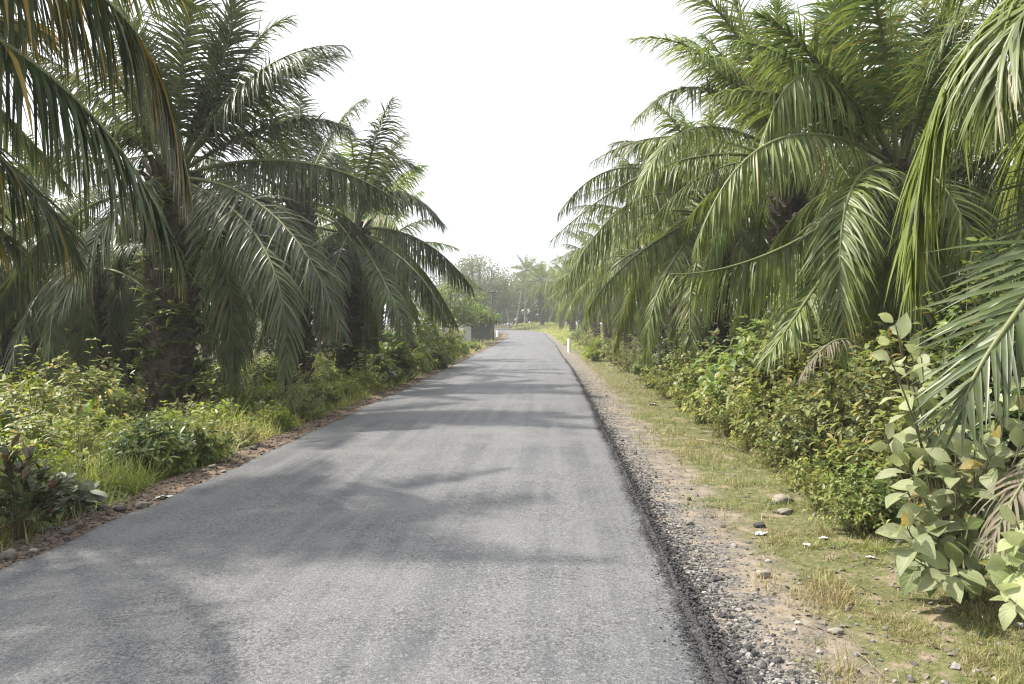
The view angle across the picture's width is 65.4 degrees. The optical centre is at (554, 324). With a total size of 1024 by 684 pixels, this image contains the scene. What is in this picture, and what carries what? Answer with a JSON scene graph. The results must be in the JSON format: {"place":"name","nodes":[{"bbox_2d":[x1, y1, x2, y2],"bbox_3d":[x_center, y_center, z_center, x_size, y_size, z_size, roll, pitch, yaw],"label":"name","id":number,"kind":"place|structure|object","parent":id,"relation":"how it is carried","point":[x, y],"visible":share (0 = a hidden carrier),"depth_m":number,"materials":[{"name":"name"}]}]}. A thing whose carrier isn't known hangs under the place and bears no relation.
{"place":"outdoors","nodes":[
{"label":"outdoors","id":0,"kind":"place"},
{"bbox_2d":[0,327,713,683],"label":"road","id":1,"kind":"structure","parent":0,"point":[470,521],"depth_m":5.39,"materials":[{"name":"grey asphalt"}]},
{"bbox_2d":[0,0,1021,324],"label":"sky","id":2,"kind":"structure","parent":0,"point":[509,104],"materials":[{"name":"white"}]},
{"bbox_2d":[0,324,1023,683],"bbox_3d":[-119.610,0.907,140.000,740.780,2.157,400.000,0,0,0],"label":"ground","id":3,"kind":"structure","parent":0,"point":[812,560],"depth_m":6.09,"materials":[{"name":"brown soil"}]},
{"bbox_2d":[0,335,63,412],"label":"shrub","id":4,"kind":"object","parent":3,"relation":"on","point":[32,374],"visible":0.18,"depth_m":14.12,"materials":[{"name":"green plant"}]},
{"bbox_2d":[0,433,72,538],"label":"croton shrub","id":5,"kind":"object","parent":3,"relation":"on","point":[24,494],"visible":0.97,"depth_m":6.28,"materials":[{"name":"green plant"}]},
{"bbox_2d":[0,408,97,474],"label":"shrub","id":6,"kind":"object","parent":3,"relation":"on","point":[52,455],"visible":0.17,"depth_m":8.81,"materials":[{"name":"green plant"}]},
{"bbox_2d":[0,344,105,430],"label":"shrub","id":7,"kind":"object","parent":3,"relation":"on","point":[61,412],"visible":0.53,"depth_m":11.48,"materials":[{"name":"green plant"}]},
{"bbox_2d":[0,386,106,462],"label":"shrub","id":8,"kind":"object","parent":3,"relation":"on","point":[24,430],"visible":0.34,"depth_m":9.44,"materials":[{"name":"green plant"}]},
{"bbox_2d":[0,131,119,229],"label":"oil palm","id":9,"kind":"object","parent":3,"relation":"on","point":[34,183],"visible":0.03,"depth_m":29.52,"materials":[{"name":"green plant"}]},
{"bbox_2d":[11,328,118,401],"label":"shrub","id":10,"kind":"object","parent":3,"relation":"on","point":[59,373],"visible":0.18,"depth_m":15.85,"materials":[{"name":"green plant"}]},
{"bbox_2d":[36,470,111,526],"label":"rosette shrub","id":11,"kind":"object","parent":3,"relation":"on","point":[89,495],"visible":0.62,"depth_m":7.04,"materials":[{"name":"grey plant"}]},
{"bbox_2d":[14,337,139,418],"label":"shrub","id":12,"kind":"object","parent":3,"relation":"on","point":[75,378],"visible":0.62,"depth_m":13.45,"materials":[{"name":"green plant"}]},
{"bbox_2d":[30,382,136,467],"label":"shrub","id":13,"kind":"object","parent":3,"relation":"on","point":[89,436],"visible":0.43,"depth_m":9.35,"materials":[{"name":"green plant"}]},
{"bbox_2d":[0,188,212,387],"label":"oil palm","id":14,"kind":"object","parent":3,"relation":"on","point":[6,335],"visible":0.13,"depth_m":19.33,"materials":[{"name":"green plant"}]},
{"bbox_2d":[57,345,158,418],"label":"shrub","id":15,"kind":"object","parent":3,"relation":"on","point":[140,394],"visible":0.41,"depth_m":14.29,"materials":[{"name":"green plant"}]},
{"bbox_2d":[0,0,217,302],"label":"oil palm","id":16,"kind":"object","parent":3,"relation":"on","point":[16,63],"visible":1,"depth_m":7.44,"materials":[{"name":"green plant"}]},
{"bbox_2d":[0,217,270,393],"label":"oil palm","id":17,"kind":"object","parent":3,"relation":"on","point":[120,310],"visible":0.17,"depth_m":19.43,"materials":[{"name":"green plant"}]},
{"bbox_2d":[96,410,198,476],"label":"shrub","id":18,"kind":"object","parent":3,"relation":"on","point":[148,447],"visible":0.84,"depth_m":8.81,"materials":[{"name":"green plant"}]},
{"bbox_2d":[0,189,314,403],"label":"oil palm","id":19,"kind":"object","parent":3,"relation":"on","point":[89,322],"visible":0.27,"depth_m":16.35,"materials":[{"name":"green plant"}]},
{"bbox_2d":[0,350,335,508],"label":"undergrowth","id":20,"kind":"object","parent":3,"relation":"on","point":[141,412],"visible":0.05,"depth_m":14.79,"materials":[{"name":"green plant"}]},
{"bbox_2d":[159,409,236,466],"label":"shrub","id":21,"kind":"object","parent":3,"relation":"on","point":[204,444],"visible":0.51,"depth_m":9.66,"materials":[{"name":"green plant"}]},
{"bbox_2d":[0,0,407,418],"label":"oil palm","id":22,"kind":"object","parent":3,"relation":"on","point":[171,365],"visible":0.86,"depth_m":14.61,"materials":[{"name":"green plant"}]},
{"bbox_2d":[0,348,409,509],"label":"undergrowth","id":23,"kind":"object","parent":3,"relation":"on","point":[273,364],"visible":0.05,"depth_m":15.89,"materials":[{"name":"green plant"}]},
{"bbox_2d":[174,379,248,433],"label":"shrub","id":24,"kind":"object","parent":3,"relation":"on","point":[219,418],"visible":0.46,"depth_m":11.93,"materials":[{"name":"green plant"}]},
{"bbox_2d":[171,355,274,413],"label":"shrub","id":25,"kind":"object","parent":3,"relation":"on","point":[207,386],"visible":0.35,"depth_m":14.77,"materials":[{"name":"green plant"}]},
{"bbox_2d":[0,358,467,569],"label":"dirt clods","id":26,"kind":"object","parent":3,"relation":"on","point":[55,535],"visible":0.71,"depth_m":7.26,"materials":[{"name":"brown soil"}]},
{"bbox_2d":[81,67,398,390],"bbox_3d":[-7.209,-2.137,20.135,5.798,8.665,8.232,0,0,0],"label":"oil palm","id":27,"kind":"object","parent":3,"relation":"on","point":[320,159],"visible":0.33,"depth_m":19.69,"materials":[{"name":"green plant"}]},
{"bbox_2d":[215,411,266,448],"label":"shrub","id":28,"kind":"object","parent":3,"relation":"on","point":[250,432],"visible":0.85,"depth_m":10.94,"materials":[{"name":"green plant"}]},
{"bbox_2d":[227,395,268,421],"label":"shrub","id":29,"kind":"object","parent":3,"relation":"on","point":[243,400],"visible":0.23,"depth_m":13.72,"materials":[{"name":"green plant"}]},
{"bbox_2d":[0,339,497,551],"bbox_3d":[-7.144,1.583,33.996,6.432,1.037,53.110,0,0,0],"label":"grass","id":30,"kind":"structure","parent":3,"relation":"on","point":[146,480],"depth_m":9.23,"materials":[{"name":"green plant"}]},
{"bbox_2d":[220,369,288,413],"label":"shrub","id":31,"kind":"object","parent":3,"relation":"on","point":[251,395],"visible":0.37,"depth_m":14.53,"materials":[{"name":"green plant"}]},
{"bbox_2d":[219,363,292,405],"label":"shrub","id":32,"kind":"object","parent":3,"relation":"on","point":[269,385],"visible":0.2,"depth_m":16.46,"materials":[{"name":"green plant"}]},
{"bbox_2d":[238,354,297,392],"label":"shrub","id":33,"kind":"object","parent":3,"relation":"on","point":[268,373],"visible":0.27,"depth_m":18.88,"materials":[{"name":"green plant"}]},
{"bbox_2d":[247,400,303,431],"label":"shrub","id":34,"kind":"object","parent":3,"relation":"on","point":[287,419],"visible":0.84,"depth_m":12.64,"materials":[{"name":"green plant"}]},
{"bbox_2d":[134,95,474,377],"bbox_3d":[-6.579,-1.742,22.201,9.609,8.319,7.580,0,0,-18],"label":"oil palm","id":35,"kind":"object","parent":3,"relation":"on","point":[344,265],"visible":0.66,"depth_m":21.09,"materials":[{"name":"green plant"}]},
{"bbox_2d":[275,372,333,421],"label":"shrub","id":36,"kind":"object","parent":3,"relation":"on","point":[304,404],"visible":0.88,"depth_m":14.30,"materials":[{"name":"green plant"}]},
{"bbox_2d":[305,376,343,408],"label":"shrub","id":37,"kind":"object","parent":3,"relation":"on","point":[329,396],"visible":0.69,"depth_m":15.94,"materials":[{"name":"green plant"}]},
{"bbox_2d":[251,119,439,354],"bbox_3d":[-7.627,-2.385,28.661,8.047,8.985,10.624,0,0,23],"label":"oil palm","id":38,"kind":"object","parent":3,"relation":"on","point":[390,224],"visible":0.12,"depth_m":28.49,"materials":[{"name":"green plant"}]},
{"bbox_2d":[310,321,380,363],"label":"shrub","id":39,"kind":"object","parent":3,"relation":"on","point":[332,345],"visible":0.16,"depth_m":32.26,"materials":[{"name":"green plant"}]},
{"bbox_2d":[348,345,399,386],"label":"shrub","id":40,"kind":"object","parent":3,"relation":"on","point":[389,371],"visible":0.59,"depth_m":20.67,"materials":[{"name":"green plant"}]},
{"bbox_2d":[283,185,482,353],"bbox_3d":[-8.504,-2.772,37.645,9.165,9.544,9.226,0,0,-38],"label":"oil palm","id":41,"kind":"object","parent":3,"relation":"on","point":[435,244],"visible":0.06,"depth_m":37.69,"materials":[{"name":"green plant"}]},
{"bbox_2d":[379,329,423,376],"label":"shrub","id":42,"kind":"object","parent":3,"relation":"on","point":[385,345],"visible":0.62,"depth_m":24.36,"materials":[{"name":"green plant"}]},
{"bbox_2d":[385,332,438,379],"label":"shrub","id":43,"kind":"object","parent":3,"relation":"on","point":[413,371],"visible":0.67,"depth_m":24.41,"materials":[{"name":"green plant"}]},
{"bbox_2d":[379,308,471,373],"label":"bush","id":44,"kind":"object","parent":3,"relation":"on","point":[431,326],"visible":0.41,"depth_m":27.41,"materials":[{"name":"green plant"}]},
{"bbox_2d":[415,320,469,367],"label":"shrub","id":45,"kind":"object","parent":3,"relation":"on","point":[449,355],"visible":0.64,"depth_m":30.81,"materials":[{"name":"green plant"}]},
{"bbox_2d":[413,278,497,338],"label":"tree","id":46,"kind":"object","parent":3,"relation":"on","point":[461,310],"visible":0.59,"depth_m":62.11,"materials":[{"name":"green plant"}]},
{"bbox_2d":[463,319,492,340],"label":"roadside hut","id":47,"kind":"object","parent":3,"relation":"on","point":[484,332],"visible":0.62,"depth_m":76.05,"materials":[{"name":"grey concrete"}]},
{"bbox_2d":[435,250,527,319],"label":"tree","id":48,"kind":"object","parent":3,"relation":"on","point":[493,284],"visible":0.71,"depth_m":123.67,"materials":[{"name":"green plant"}]},
{"bbox_2d":[511,262,555,326],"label":"oil palm","id":49,"kind":"object","parent":3,"relation":"on","point":[542,273],"visible":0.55,"depth_m":127.74,"materials":[{"name":"green plant"}]},
{"bbox_2d":[533,259,580,331],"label":"oil palm","id":50,"kind":"object","parent":3,"relation":"on","point":[573,327],"visible":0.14,"depth_m":95.71,"materials":[{"name":"green plant"}]},
{"bbox_2d":[530,252,601,335],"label":"oil palm","id":51,"kind":"object","parent":3,"relation":"on","point":[586,329],"visible":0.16,"depth_m":81.75,"materials":[{"name":"green plant"}]},
{"bbox_2d":[541,255,603,339],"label":"oil palm","id":52,"kind":"object","parent":3,"relation":"on","point":[596,325],"visible":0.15,"depth_m":68.30,"materials":[{"name":"green plant"}]},
{"bbox_2d":[511,321,640,349],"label":"undergrowth","id":53,"kind":"object","parent":3,"relation":"on","point":[556,332],"visible":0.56,"depth_m":102.52,"materials":[{"name":"green plant"}]},
{"bbox_2d":[547,217,670,350],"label":"oil palm","id":54,"kind":"object","parent":3,"relation":"on","point":[612,310],"visible":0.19,"depth_m":47.45,"materials":[{"name":"green plant"}]},
{"bbox_2d":[551,231,668,340],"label":"oil palm","id":55,"kind":"object","parent":3,"relation":"on","point":[606,332],"visible":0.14,"depth_m":57.70,"materials":[{"name":"green plant"}]},
{"bbox_2d":[545,195,702,357],"bbox_3d":[4.966,-2.510,39.005,9.757,8.726,9.248,0,0,-32],"label":"oil palm","id":56,"kind":"object","parent":3,"relation":"on","point":[640,315],"visible":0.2,"depth_m":38.79,"materials":[{"name":"green plant"}]},
{"bbox_2d":[604,333,652,371],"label":"shrub","id":57,"kind":"object","parent":3,"relation":"on","point":[625,358],"visible":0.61,"depth_m":28.91,"materials":[{"name":"green plant"}]},
{"bbox_2d":[565,359,743,683],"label":"asphalt crumbs","id":58,"kind":"object","parent":3,"relation":"on","point":[717,662],"visible":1,"depth_m":4.84,"materials":[{"name":"grey asphalt"}]},
{"bbox_2d":[565,149,770,349],"bbox_3d":[4.781,-2.440,30.910,8.540,8.709,10.453,0,0,36],"label":"oil palm","id":59,"kind":"object","parent":3,"relation":"on","point":[619,313],"visible":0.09,"depth_m":31.05,"materials":[{"name":"green plant"}]},
{"bbox_2d":[647,322,708,388],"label":"shrub","id":60,"kind":"object","parent":3,"relation":"on","point":[680,366],"visible":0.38,"depth_m":18.93,"materials":[{"name":"green plant"}]},
{"bbox_2d":[553,98,818,366],"bbox_3d":[4.733,-2.360,22.729,8.912,8.587,10.232,0,0,43],"label":"oil palm","id":61,"kind":"object","parent":3,"relation":"on","point":[655,251],"visible":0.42,"depth_m":21.18,"materials":[{"name":"green plant"}]},
{"bbox_2d":[656,318,731,371],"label":"shrub","id":62,"kind":"object","parent":3,"relation":"on","point":[665,349],"visible":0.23,"depth_m":22.62,"materials":[{"name":"green plant"}]},
{"bbox_2d":[666,341,728,412],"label":"shrub","id":63,"kind":"object","parent":3,"relation":"on","point":[691,379],"visible":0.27,"depth_m":15.50,"materials":[{"name":"green plant"}]},
{"bbox_2d":[687,348,736,411],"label":"shrub","id":64,"kind":"object","parent":3,"relation":"on","point":[712,370],"visible":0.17,"depth_m":14.96,"materials":[{"name":"green plant"}]},
{"bbox_2d":[699,397,748,437],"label":"shrub","id":65,"kind":"object","parent":3,"relation":"on","point":[721,427],"visible":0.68,"depth_m":12.13,"materials":[{"name":"green plant"}]},
{"bbox_2d":[681,352,773,429],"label":"shrub","id":66,"kind":"object","parent":3,"relation":"on","point":[706,399],"visible":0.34,"depth_m":12.91,"materials":[{"name":"green plant"}]},
{"bbox_2d":[679,299,776,403],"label":"shrub","id":67,"kind":"object","parent":3,"relation":"on","point":[703,361],"visible":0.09,"depth_m":15.95,"materials":[{"name":"green plant"}]},
{"bbox_2d":[691,304,771,368],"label":"shrub","id":68,"kind":"object","parent":3,"relation":"on","point":[711,341],"visible":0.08,"depth_m":17.53,"materials":[{"name":"green plant"}]},
{"bbox_2d":[728,403,775,453],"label":"shrub","id":69,"kind":"object","parent":3,"relation":"on","point":[747,441],"visible":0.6,"depth_m":10.75,"materials":[{"name":"green plant"}]},
{"bbox_2d":[542,0,980,336],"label":"oil palm","id":70,"kind":"object","parent":3,"relation":"on","point":[784,213],"visible":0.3,"depth_m":17.92,"materials":[{"name":"green plant"}]},
{"bbox_2d":[702,311,831,427],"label":"shrub","id":71,"kind":"object","parent":3,"relation":"on","point":[731,360],"visible":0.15,"depth_m":13.09,"materials":[{"name":"green plant"}]},
{"bbox_2d":[719,350,817,450],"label":"shrub","id":72,"kind":"object","parent":3,"relation":"on","point":[742,404],"visible":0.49,"depth_m":11.00,"materials":[{"name":"green plant"}]},
{"bbox_2d":[749,419,814,467],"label":"shrub","id":73,"kind":"object","parent":3,"relation":"on","point":[773,455],"visible":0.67,"depth_m":9.56,"materials":[{"name":"green plant"}]},
{"bbox_2d":[717,276,860,423],"bbox_3d":[3.515,0.500,12.548,2.547,2.629,2.726,0,0,-35],"label":"shrub","id":74,"kind":"object","parent":3,"relation":"on","point":[773,380],"visible":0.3,"depth_m":12.22,"materials":[{"name":"green plant"}]},
{"bbox_2d":[768,440,835,492],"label":"shrub","id":75,"kind":"object","parent":3,"relation":"on","point":[806,467],"visible":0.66,"depth_m":8.15,"materials":[{"name":"green plant"}]},
{"bbox_2d":[743,355,879,470],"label":"shrub","id":76,"kind":"object","parent":3,"relation":"on","point":[784,448],"visible":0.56,"depth_m":9.27,"materials":[{"name":"green plant"}]},
{"bbox_2d":[606,374,1023,683],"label":"verge pebbles","id":77,"kind":"object","parent":3,"relation":"on","point":[953,665],"visible":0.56,"depth_m":4.58,"materials":[{"name":"stone"}]},
{"bbox_2d":[734,294,901,429],"bbox_3d":[4.260,0.654,12.328,2.897,2.302,2.635,0,0,15],"label":"shrub","id":78,"kind":"object","parent":3,"relation":"on","point":[801,358],"visible":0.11,"depth_m":11.79,"materials":[{"name":"green plant"}]},
{"bbox_2d":[789,449,850,509],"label":"shrub","id":79,"kind":"object","parent":3,"relation":"on","point":[814,486],"visible":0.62,"depth_m":7.42,"materials":[{"name":"green plant"}]},
{"bbox_2d":[759,342,899,459],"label":"shrub","id":80,"kind":"object","parent":3,"relation":"on","point":[806,392],"visible":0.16,"depth_m":9.93,"materials":[{"name":"green plant"}]},
{"bbox_2d":[643,427,1017,683],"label":"leaf litter","id":81,"kind":"object","parent":3,"relation":"on","point":[925,675],"visible":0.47,"depth_m":4.71,"materials":[{"name":"brown plant"}]},
{"bbox_2d":[800,442,860,492],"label":"shrub","id":82,"kind":"object","parent":3,"relation":"on","point":[830,464],"visible":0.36,"depth_m":8.24,"materials":[{"name":"green plant"}]},
{"bbox_2d":[659,0,1023,422],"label":"oil palm","id":83,"kind":"object","parent":3,"relation":"on","point":[827,260],"visible":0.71,"depth_m":11.94,"materials":[{"name":"green plant"}]},
{"bbox_2d":[771,317,920,432],"bbox_3d":[4.169,0.653,10.867,2.387,2.298,2.308,0,0,16],"label":"shrub","id":84,"kind":"object","parent":3,"relation":"on","point":[831,364],"visible":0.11,"depth_m":11.15,"materials":[{"name":"green plant"}]},
{"bbox_2d":[802,465,891,535],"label":"shrub","id":85,"kind":"object","parent":3,"relation":"on","point":[859,523],"visible":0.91,"depth_m":6.54,"materials":[{"name":"green plant"}]},
{"bbox_2d":[775,345,927,474],"bbox_3d":[3.496,0.995,8.941,1.766,1.557,1.809,0,0,-23],"label":"shrub","id":86,"kind":"object","parent":3,"relation":"on","point":[855,419],"visible":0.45,"depth_m":8.90,"materials":[{"name":"green plant"}]},
{"bbox_2d":[796,338,861,386],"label":"fallen frond","id":87,"kind":"object","parent":86,"relation":"attached to","point":[827,346],"visible":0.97,"depth_m":8.93,"materials":[{"name":"brown plant"}]},
{"bbox_2d":[818,459,889,511],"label":"shrub","id":88,"kind":"object","parent":3,"relation":"on","point":[865,471],"visible":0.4,"depth_m":7.14,"materials":[{"name":"green plant"}]},
{"bbox_2d":[834,473,915,532],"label":"shrub","id":89,"kind":"object","parent":3,"relation":"on","point":[880,507],"visible":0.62,"depth_m":6.51,"materials":[{"name":"green plant"}]},
{"bbox_2d":[809,358,960,498],"bbox_3d":[3.365,1.052,7.916,1.492,1.436,1.442,0,0,10],"label":"shrub","id":90,"kind":"object","parent":3,"relation":"on","point":[885,463],"visible":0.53,"depth_m":8.06,"materials":[{"name":"green plant"}]},
{"bbox_2d":[769,55,1023,301],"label":"oil palm","id":91,"kind":"object","parent":3,"relation":"on","point":[960,162],"visible":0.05,"depth_m":16.83,"materials":[{"name":"green plant"}]},
{"bbox_2d":[797,306,1010,456],"bbox_3d":[4.174,0.762,9.471,2.395,1.992,2.553,0,0,-22],"label":"shrub","id":92,"kind":"object","parent":3,"relation":"on","point":[870,370],"visible":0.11,"depth_m":9.33,"materials":[{"name":"green plant"}]},
{"bbox_2d":[806,263,1023,474],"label":"shrub","id":93,"kind":"object","parent":3,"relation":"on","point":[938,362],"visible":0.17,"depth_m":9.18,"materials":[{"name":"green plant"}]},
{"bbox_2d":[870,312,960,570],"bbox_3d":[2.431,0.836,5.257,0.530,1.838,0.864,0,0,36],"label":"broad leaf shrub","id":94,"kind":"object","parent":3,"relation":"on","point":[901,328],"visible":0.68,"depth_m":5.27,"materials":[{"name":"green plant"}]},
{"bbox_2d":[837,286,998,404],"bbox_3d":[5.433,0.539,11.636,2.754,2.251,2.506,0,0,-45],"label":"shrub","id":95,"kind":"object","parent":3,"relation":"on","point":[935,324],"visible":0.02,"depth_m":11.37,"materials":[{"name":"green plant"}]},
{"bbox_2d":[868,393,1023,603],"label":"broad leaf shrub","id":96,"kind":"object","parent":3,"relation":"on","point":[931,564],"visible":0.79,"depth_m":4.89,"materials":[{"name":"green plant"}]},
{"bbox_2d":[969,459,1023,565],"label":"fallen frond","id":97,"kind":"object","parent":96,"relation":"hanging from","point":[994,535],"visible":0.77,"depth_m":4.46,"materials":[{"name":"beige plant"}]},
{"bbox_2d":[884,0,1023,464],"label":"oil palm","id":98,"kind":"object","parent":3,"relation":"on","point":[998,88],"visible":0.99,"depth_m":5.07,"materials":[{"name":"green plant"}]},
{"bbox_2d":[893,376,1023,519],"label":"broad leaf shrub","id":99,"kind":"object","parent":3,"relation":"on","point":[943,393],"visible":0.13,"depth_m":6.49,"materials":[{"name":"green plant"}]},
{"bbox_2d":[901,266,1023,393],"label":"shrub","id":100,"kind":"object","parent":3,"relation":"on","point":[944,311],"visible":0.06,"depth_m":10.46,"materials":[{"name":"green plant"}]},
{"bbox_2d":[919,229,1020,468],"bbox_3d":[4.793,0.290,9.059,1.543,2.731,1.592,0,0,-18],"label":"sapling","id":101,"kind":"object","parent":3,"relation":"on","point":[943,322],"visible":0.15,"depth_m":8.97,"materials":[{"name":"green plant"}]},
{"bbox_2d":[917,274,1023,462],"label":"shrub","id":102,"kind":"object","parent":3,"relation":"on","point":[1005,440],"visible":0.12,"depth_m":8.28,"materials":[{"name":"green plant"}]},
{"bbox_2d":[923,23,1023,290],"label":"oil palm","id":103,"kind":"object","parent":3,"relation":"on","point":[988,164],"visible":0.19,"depth_m":12.59,"materials":[{"name":"green plant"}]},
{"bbox_2d":[978,503,1023,630],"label":"broad leaf shrub","id":104,"kind":"object","parent":3,"relation":"on","point":[1005,572],"visible":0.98,"depth_m":4.20,"materials":[{"name":"green plant"}]},
{"bbox_2d":[576,370,844,683],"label":"gravel","id":105,"kind":"structure","parent":0,"point":[749,651],"depth_m":4.89,"materials":[{"name":"grey gravel"}]},
{"bbox_2d":[574,341,1023,683],"bbox_3d":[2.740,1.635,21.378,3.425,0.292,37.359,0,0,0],"label":"grass","id":106,"kind":"structure","parent":0,"point":[833,588],"depth_m":5.15,"materials":[{"name":"green plant"}]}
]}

